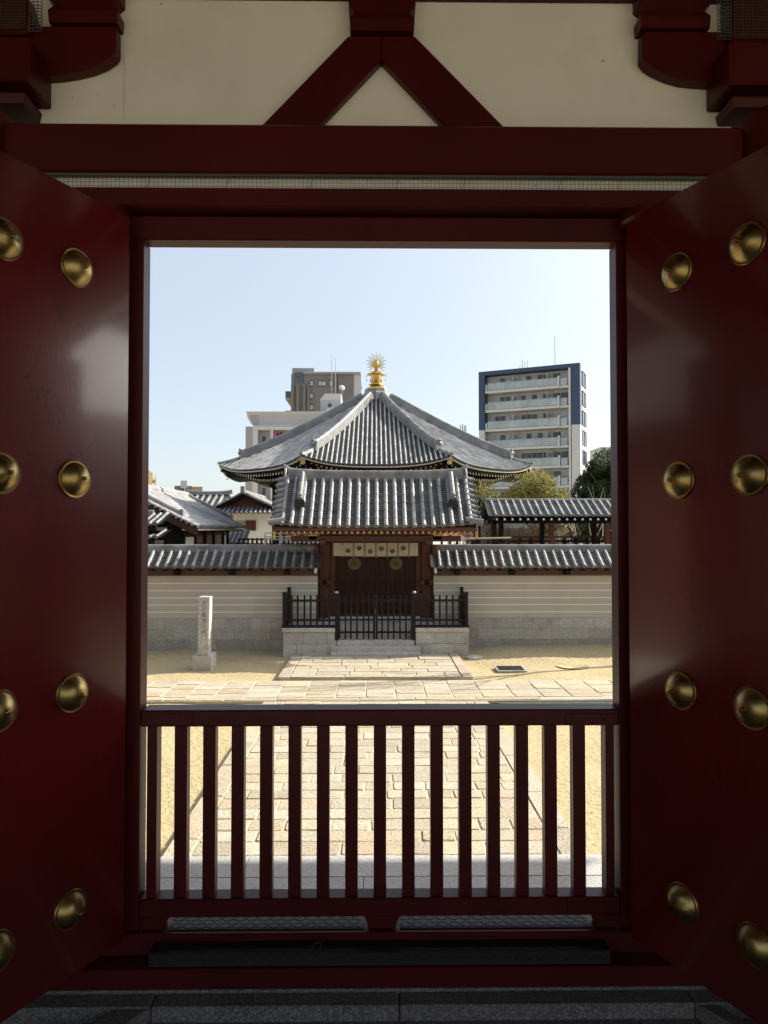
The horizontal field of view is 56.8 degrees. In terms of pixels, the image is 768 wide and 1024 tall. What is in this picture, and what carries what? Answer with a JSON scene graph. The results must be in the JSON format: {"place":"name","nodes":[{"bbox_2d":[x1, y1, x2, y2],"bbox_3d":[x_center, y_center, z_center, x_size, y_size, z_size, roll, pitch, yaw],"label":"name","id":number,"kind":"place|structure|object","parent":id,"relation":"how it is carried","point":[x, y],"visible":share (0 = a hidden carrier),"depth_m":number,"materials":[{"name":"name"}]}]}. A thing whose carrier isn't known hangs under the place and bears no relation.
{"place":"outdoors","nodes":[
{"label":"outdoors","id":0,"kind":"place"},
{"bbox_2d":[148,471,155,485],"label":"apartment block","id":1,"kind":"structure","parent":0,"point":[151,480],"depth_m":61.83,"materials":[{"name":"beige concrete"}]},
{"bbox_2d":[148,510,172,544],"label":"porch building","id":2,"kind":"structure","parent":0,"point":[155,532],"depth_m":21.61,"materials":[{"name":"tile"}]},
{"bbox_2d":[175,481,201,491],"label":"apartment block","id":3,"kind":"structure","parent":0,"point":[183,487],"depth_m":150.08,"materials":[{"name":"white concrete"}]},
{"bbox_2d":[148,484,245,543],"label":"tiled hall","id":4,"kind":"structure","parent":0,"point":[191,519],"depth_m":27.00,"materials":[{"name":"tile"}]},
{"bbox_2d":[197,535,203,543],"bbox_3d":[-7.058,1.301,27.196,0.019,0.800,1.400,0,-1,-1],"label":"door panel","id":5,"kind":"structure","parent":4,"relation":"in","point":[200,539],"depth_m":27.28,"materials":[{"name":"brown wood"}]},
{"bbox_2d":[207,535,212,543],"bbox_3d":[-7.076,1.336,28.695,0.019,0.800,1.400,0,-1,-1],"label":"door panel","id":6,"kind":"structure","parent":4,"relation":"in","point":[209,537],"depth_m":28.84,"materials":[{"name":"brown wood"}]},
{"bbox_2d":[215,535,221,543],"bbox_3d":[-7.095,1.375,30.295,0.019,0.800,1.600,0,-1,-1],"label":"door panel","id":7,"kind":"structure","parent":4,"relation":"in","point":[218,540],"depth_m":30.40,"materials":[{"name":"brown wood"}]},
{"bbox_2d":[186,490,233,506],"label":"tiled house","id":8,"kind":"structure","parent":0,"point":[212,498],"depth_m":47.64,"materials":[{"name":"tile"}]},
{"bbox_2d":[214,486,271,542],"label":"gabled house","id":9,"kind":"structure","parent":0,"point":[251,511],"depth_m":42.19,"materials":[{"name":"paint"}]},
{"bbox_2d":[229,529,249,543],"bbox_3d":[-7.442,2.357,34.269,1.760,3.026,1.500,0,-1,-1],"label":"lean to roof","id":10,"kind":"object","parent":9,"relation":"attached to","point":[234,536],"visible":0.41,"depth_m":34.28,"materials":[{"name":"tile"}]},
{"bbox_2d":[237,520,255,530],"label":"window","id":11,"kind":"structure","parent":9,"relation":"in","point":[250,524],"depth_m":42.12,"materials":[{"name":"brown wood"}]},
{"bbox_2d":[245,355,344,501],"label":"apartment block","id":12,"kind":"structure","parent":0,"point":[267,425],"depth_m":76.63,"materials":[{"name":"white concrete"}]},
{"bbox_2d":[261,487,269,499],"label":"window","id":13,"kind":"structure","parent":12,"relation":"in","point":[265,491],"depth_m":77.11,"materials":[{"name":"grey glass"}]},
{"bbox_2d":[262,436,270,441],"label":"window","id":14,"kind":"structure","parent":12,"relation":"in","point":[264,438],"depth_m":77.26,"materials":[{"name":"grey glass"}]},
{"bbox_2d":[285,368,361,411],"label":"apartment tower","id":15,"kind":"structure","parent":0,"point":[310,387],"depth_m":130.45,"materials":[{"name":"grey concrete"}]},
{"bbox_2d":[318,381,325,385],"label":"window","id":16,"kind":"structure","parent":15,"relation":"in","point":[320,383],"depth_m":130.43,"materials":[{"name":"white glass"}]},
{"bbox_2d":[163,701,586,855],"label":"paved path","id":17,"kind":"structure","parent":0,"point":[393,789],"depth_m":7.98,"materials":[{"name":"stone"}]},
{"bbox_2d":[217,353,533,606],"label":"octagonal hall","id":18,"kind":"structure","parent":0,"point":[376,426],"depth_m":28.64,"materials":[{"name":"tile"}]},
{"bbox_2d":[146,607,612,855],"bbox_3d":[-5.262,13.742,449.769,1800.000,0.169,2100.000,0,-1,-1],"label":"ground","id":19,"kind":"structure","parent":0,"point":[167,666],"depth_m":14.49,"materials":[{"name":"beige sand"}]},
{"bbox_2d":[192,596,216,670],"bbox_3d":[-3.931,2.659,15.571,0.406,1.628,0.550,0,-1,-1],"label":"stone post","id":20,"kind":"object","parent":19,"relation":"on","point":[204,658],"visible":1,"depth_m":15.36,"materials":[{"name":"grey stone"}]},
{"bbox_2d":[147,544,321,650],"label":"plastered wall","id":21,"kind":"structure","parent":19,"relation":"on","point":[244,586],"depth_m":17.89,"materials":[{"name":"beige paint"}]},
{"bbox_2d":[238,538,318,543],"bbox_3d":[-3.406,2.225,23.115,2.697,2.756,0.060,0,-1,-1],"label":"timber fence","id":22,"kind":"object","parent":19,"relation":"on","point":[256,539],"visible":0.17,"depth_m":23.11,"materials":[{"name":"brown wood"}]},
{"bbox_2d":[264,532,318,543],"bbox_3d":[-2.830,2.117,22.424,1.904,2.939,0.040,0,-1,-1],"label":"metal railing","id":23,"kind":"object","parent":19,"relation":"on","point":[265,536],"visible":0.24,"depth_m":22.43,"materials":[{"name":"grey metal"}]},
{"bbox_2d":[145,854,601,890],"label":"gate terrace","id":24,"kind":"structure","parent":19,"relation":"on","point":[422,871],"depth_m":3.67,"materials":[{"name":"stone"}]},
{"bbox_2d":[278,653,472,680],"bbox_3d":[-0.182,3.395,15.532,3.903,0.155,2.740,0,-1,-1],"label":"paved apron","id":25,"kind":"object","parent":19,"relation":"on","point":[329,667],"visible":0.93,"depth_m":15.06,"materials":[{"name":"stone"}]},
{"bbox_2d":[282,621,468,657],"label":"stone platform","id":26,"kind":"structure","parent":19,"relation":"on","point":[427,640],"depth_m":16.88,"materials":[{"name":"grey stone"}]},
{"bbox_2d":[281,587,334,627],"bbox_3d":[-1.786,2.324,17.381,1.309,0.889,1.024,0,-1,-1],"label":"picket fence","id":27,"kind":"object","parent":26,"relation":"on","point":[287,611],"visible":1,"depth_m":16.88,"materials":[{"name":"black metal"}]},
{"bbox_2d":[335,591,338,639],"bbox_3d":[-1.126,2.462,16.889,0.104,1.165,0.104,0,-1,-1],"label":"gate post","id":28,"kind":"object","parent":26,"relation":"on","point":[336,615],"visible":1,"depth_m":16.85,"materials":[{"name":"grey metal"}]},
{"bbox_2d":[338,595,374,638],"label":"picket gate","id":29,"kind":"structure","parent":28,"relation":"attached to","point":[357,619],"depth_m":16.86,"materials":[{"name":"black metal"}]},
{"bbox_2d":[267,464,483,620],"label":"roofed gate","id":30,"kind":"structure","parent":26,"relation":"on","point":[331,507],"depth_m":17.89,"materials":[{"name":"grey tile"}]},
{"bbox_2d":[336,556,374,613],"bbox_3d":[-0.732,1.727,18.276,1.025,1.871,0.102,0,-1,-1],"label":"door leaf","id":31,"kind":"structure","parent":30,"relation":"in","point":[355,576],"depth_m":18.25,"materials":[{"name":"brown wood"}]},
{"bbox_2d":[333,542,419,557],"bbox_3d":[-0.212,0.972,18.074,2.258,0.390,0.057,0,-1,-1],"label":"crest curtain","id":32,"kind":"object","parent":30,"relation":"hanging from","point":[386,549],"visible":1,"depth_m":18.08,"materials":[{"name":"beige fabric"}]},
{"bbox_2d":[376,556,415,613],"bbox_3d":[0.303,1.727,18.288,1.025,1.871,0.102,0,-1,-1],"label":"door leaf","id":33,"kind":"structure","parent":30,"relation":"in","point":[395,576],"depth_m":18.27,"materials":[{"name":"brown wood"}]},
{"bbox_2d":[412,591,415,639],"bbox_3d":[0.716,2.463,16.910,0.104,1.165,0.104,0,-1,-1],"label":"gate post","id":34,"kind":"object","parent":26,"relation":"on","point":[414,614],"visible":1,"depth_m":16.87,"materials":[{"name":"grey metal"}]},
{"bbox_2d":[376,595,412,638],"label":"picket gate","id":35,"kind":"structure","parent":34,"relation":"attached to","point":[394,619],"depth_m":16.86,"materials":[{"name":"black metal"}]},
{"bbox_2d":[416,587,468,627],"bbox_3d":[1.368,2.325,17.418,1.315,0.889,1.024,0,-1,-1],"label":"picket fence","id":36,"kind":"object","parent":26,"relation":"on","point":[462,601],"visible":1,"depth_m":16.92,"materials":[{"name":"black metal"}]},
{"bbox_2d":[147,645,608,812],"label":"pebbles","id":37,"kind":"object","parent":19,"relation":"on","point":[470,648],"visible":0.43,"depth_m":17.10,"materials":[{"name":"beige gravel"}]},
{"bbox_2d":[466,655,481,659],"bbox_3d":[2.105,3.408,16.599,0.380,0.080,0.380,0,-1,-1],"label":"manhole cover","id":38,"kind":"object","parent":19,"relation":"on","point":[473,657],"visible":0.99,"depth_m":16.48,"materials":[{"name":"grey metal"}]},
{"bbox_2d":[441,537,510,543],"bbox_3d":[2.496,2.116,19.986,2.175,2.826,0.060,0,-1,-1],"label":"bamboo rail","id":39,"kind":"object","parent":19,"relation":"on","point":[472,541],"visible":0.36,"depth_m":20.00,"materials":[{"name":"beige wood"}]},
{"bbox_2d":[474,500,481,543],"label":"dark pillar","id":40,"kind":"structure","parent":19,"relation":"on","point":[477,541],"depth_m":20.93,"materials":[{"name":"brown wood"}]},
{"bbox_2d":[463,478,503,543],"bbox_3d":[3.611,1.248,25.373,1.903,4.826,2.454,0,-1,15],"label":"leafy tree","id":41,"kind":"object","parent":19,"relation":"on","point":[481,492],"visible":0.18,"depth_m":24.77,"materials":[{"name":"green plant"}]},
{"bbox_2d":[448,518,526,543],"bbox_3d":[3.489,1.641,24.433,2.915,4.088,3.808,0,-1,-1],"label":"bare shrub","id":42,"kind":"object","parent":19,"relation":"on","point":[482,541],"visible":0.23,"depth_m":24.16,"materials":[{"name":"brown plant"}]},
{"bbox_2d":[451,524,528,543],"bbox_3d":[4.047,1.746,25.283,3.504,3.918,2.919,-1,-2,28],"label":"bare shrub","id":43,"kind":"object","parent":19,"relation":"on","point":[497,531],"visible":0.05,"depth_m":24.81,"materials":[{"name":"brown plant"}]},
{"bbox_2d":[471,524,548,543],"bbox_3d":[4.854,1.693,25.381,3.281,4.029,3.769,1,-2,-25],"label":"bare shrub","id":44,"kind":"object","parent":19,"relation":"on","point":[523,531],"visible":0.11,"depth_m":24.80,"materials":[{"name":"brown plant"}]},
{"bbox_2d":[494,666,526,672],"bbox_3d":[2.730,3.387,15.326,0.620,0.061,0.500,0,-1,-1],"label":"drain grating","id":45,"kind":"object","parent":19,"relation":"on","point":[510,669],"visible":1,"depth_m":15.13,"materials":[{"name":"grey metal"}]},
{"bbox_2d":[465,523,558,543],"bbox_3d":[4.562,1.828,24.698,3.521,3.725,3.216,1,-2,-32],"label":"bare shrub","id":46,"kind":"object","parent":19,"relation":"on","point":[515,534],"visible":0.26,"depth_m":24.09,"materials":[{"name":"brown plant"}]},
{"bbox_2d":[429,544,611,646],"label":"plastered wall","id":47,"kind":"structure","parent":19,"relation":"on","point":[539,594],"depth_m":17.98,"materials":[{"name":"beige paint"}]},
{"bbox_2d":[479,337,589,543],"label":"apartment tower","id":48,"kind":"structure","parent":19,"relation":"on","point":[538,416],"depth_m":98.56,"materials":[{"name":"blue concrete"}]},
{"bbox_2d":[494,377,510,390],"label":"window","id":49,"kind":"structure","parent":48,"relation":"in","point":[508,379],"depth_m":101.68,"materials":[{"name":"grey glass"}]},
{"bbox_2d":[495,396,510,409],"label":"window","id":50,"kind":"structure","parent":48,"relation":"in","point":[507,398],"depth_m":101.68,"materials":[{"name":"grey glass"}]},
{"bbox_2d":[495,415,510,428],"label":"window","id":51,"kind":"structure","parent":48,"relation":"in","point":[507,417],"depth_m":101.60,"materials":[{"name":"grey glass"}]},
{"bbox_2d":[495,434,510,447],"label":"window","id":52,"kind":"structure","parent":48,"relation":"in","point":[507,436],"depth_m":101.45,"materials":[{"name":"grey glass"}]},
{"bbox_2d":[495,491,510,497],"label":"window","id":53,"kind":"structure","parent":48,"relation":"in","point":[501,493],"depth_m":101.43,"materials":[{"name":"grey glass"}]},
{"bbox_2d":[521,374,545,387],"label":"window","id":54,"kind":"structure","parent":48,"relation":"in","point":[541,376],"depth_m":99.88,"materials":[{"name":"grey glass"}]},
{"bbox_2d":[521,393,545,407],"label":"window","id":55,"kind":"structure","parent":48,"relation":"in","point":[533,396],"depth_m":99.83,"materials":[{"name":"grey glass"}]},
{"bbox_2d":[521,413,548,426],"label":"window","id":56,"kind":"structure","parent":48,"relation":"in","point":[537,415],"depth_m":99.71,"materials":[{"name":"grey glass"}]},
{"bbox_2d":[521,432,548,446],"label":"window","id":57,"kind":"structure","parent":48,"relation":"in","point":[543,435],"depth_m":99.71,"materials":[{"name":"grey glass"}]},
{"bbox_2d":[521,452,548,465],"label":"window","id":58,"kind":"structure","parent":48,"relation":"in","point":[538,455],"depth_m":99.59,"materials":[{"name":"grey glass"}]},
{"bbox_2d":[527,471,548,477],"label":"window","id":59,"kind":"structure","parent":48,"relation":"in","point":[536,471],"depth_m":99.30,"materials":[{"name":"grey glass"}]},
{"bbox_2d":[553,372,567,385],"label":"window","id":60,"kind":"structure","parent":48,"relation":"in","point":[564,374],"depth_m":98.23,"materials":[{"name":"grey glass"}]},
{"bbox_2d":[553,392,567,405],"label":"window","id":61,"kind":"structure","parent":48,"relation":"in","point":[562,394],"depth_m":98.21,"materials":[{"name":"grey glass"}]},
{"bbox_2d":[553,411,568,425],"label":"window","id":62,"kind":"structure","parent":48,"relation":"in","point":[564,414],"depth_m":98.10,"materials":[{"name":"grey glass"}]},
{"bbox_2d":[553,431,568,444],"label":"window","id":63,"kind":"structure","parent":48,"relation":"in","point":[564,434],"depth_m":98.00,"materials":[{"name":"grey glass"}]},
{"bbox_2d":[553,451,568,464],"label":"window","id":64,"kind":"structure","parent":48,"relation":"in","point":[565,454],"depth_m":98.00,"materials":[{"name":"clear glass"}]},
{"bbox_2d":[553,470,568,484],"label":"window","id":65,"kind":"structure","parent":48,"relation":"in","point":[565,474],"depth_m":97.92,"materials":[{"name":"grey glass"}]},
{"bbox_2d":[582,370,585,388],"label":"window","id":66,"kind":"structure","parent":48,"relation":"in","point":[583,374],"depth_m":98.23,"materials":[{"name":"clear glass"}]},
{"bbox_2d":[582,390,586,407],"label":"window","id":67,"kind":"structure","parent":48,"relation":"in","point":[584,402],"depth_m":98.55,"materials":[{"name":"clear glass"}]},
{"bbox_2d":[582,410,586,427],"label":"window","id":68,"kind":"structure","parent":48,"relation":"in","point":[584,415],"depth_m":98.50,"materials":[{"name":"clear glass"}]},
{"bbox_2d":[582,430,586,446],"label":"window","id":69,"kind":"structure","parent":48,"relation":"in","point":[584,435],"depth_m":98.45,"materials":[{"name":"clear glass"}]},
{"bbox_2d":[582,450,586,465],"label":"window","id":70,"kind":"structure","parent":48,"relation":"in","point":[584,454],"depth_m":98.28,"materials":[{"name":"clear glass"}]},
{"bbox_2d":[485,467,585,543],"bbox_3d":[5.304,1.036,25.721,3.482,5.281,3.212,0,-1,-1],"label":"leafy tree","id":71,"kind":"object","parent":19,"relation":"on","point":[539,487],"visible":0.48,"depth_m":25.14,"materials":[{"name":"green plant"}]},
{"bbox_2d":[483,524,589,543],"bbox_3d":[5.170,1.654,24.478,3.981,4.064,3.233,0,-1,-1],"label":"bare shrub","id":72,"kind":"object","parent":19,"relation":"on","point":[536,525],"visible":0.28,"depth_m":24.41,"materials":[{"name":"brown plant"}]},
{"bbox_2d":[481,495,610,543],"bbox_3d":[8.479,1.524,23.071,10.636,4.156,2.240,0,-1,-1],"label":"open corridor","id":73,"kind":"object","parent":19,"relation":"on","point":[551,512],"visible":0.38,"depth_m":22.52,"materials":[{"name":"tile"}]},
{"bbox_2d":[494,702,612,703],"bbox_3d":[8.854,3.326,12.423,14.000,0.001,0.190,0,-1,-1],"label":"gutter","id":74,"kind":"object","parent":19,"relation":"on","point":[546,702],"visible":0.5,"depth_m":12.39,"materials":[{"name":"grey stone"}]},
{"bbox_2d":[562,447,610,543],"bbox_3d":[11.565,0.313,34.003,6.434,7.105,4.160,0,-1,-1],"label":"evergreen tree","id":75,"kind":"object","parent":19,"relation":"on","point":[596,475],"visible":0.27,"depth_m":32.98,"materials":[{"name":"green plant"}]},
{"bbox_2d":[564,478,610,543],"bbox_3d":[7.845,1.221,27.774,3.558,5.088,1.850,-1,-1,24],"label":"bare tree","id":76,"kind":"object","parent":19,"relation":"on","point":[572,527],"visible":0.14,"depth_m":27.47,"materials":[{"name":"brown plant"}]},
{"bbox_2d":[147,680,612,703],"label":"cross path","id":77,"kind":"structure","parent":0,"point":[222,692],"depth_m":13.09,"materials":[{"name":"stone"}]},
{"bbox_2d":[149,247,610,496],"label":"sky","id":78,"kind":"structure","parent":0,"point":[229,327],"materials":[{"name":"blue"}]},
{"bbox_2d":[81,1010,757,1023],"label":"floor","id":79,"kind":"structure","parent":0,"point":[695,1020],"depth_m":2.56,"materials":[{"name":"stone"}]},
{"bbox_2d":[0,0,767,1023],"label":"temple gate","id":80,"kind":"structure","parent":79,"relation":"on","point":[630,136],"depth_m":2.67,"materials":[{"name":"paint"}]},
{"bbox_2d":[0,151,129,1022],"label":"door","id":81,"kind":"structure","parent":80,"relation":"in","point":[64,252],"depth_m":2.44,"materials":[{"name":"red paint"}]},
{"bbox_2d":[139,703,619,929],"bbox_3d":[-0.014,1.201,2.818,1.877,0.850,0.105,0,-1,-1],"label":"balustrade","id":82,"kind":"object","parent":80,"relation":"on","point":[379,905],"visible":1,"depth_m":2.78,"materials":[{"name":"red paint"}]},
{"bbox_2d":[626,145,767,1023],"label":"door","id":83,"kind":"structure","parent":80,"relation":"in","point":[697,258],"depth_m":2.43,"materials":[{"name":"red paint"}]},
{"bbox_2d":[556,664,588,668],"bbox_3d":[4.165,3.401,15.723,0.720,0.006,0.720,0,-1,-1],"label":"manhole cover","id":84,"kind":"object","parent":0,"point":[578,667],"visible":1,"depth_m":15.61,"materials":[{"name":"beige"}]},
{"bbox_2d":[590,447,610,543],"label":"apartment block","id":85,"kind":"structure","parent":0,"point":[593,451],"depth_m":112.52,"materials":[{"name":"white concrete"}]}
]}

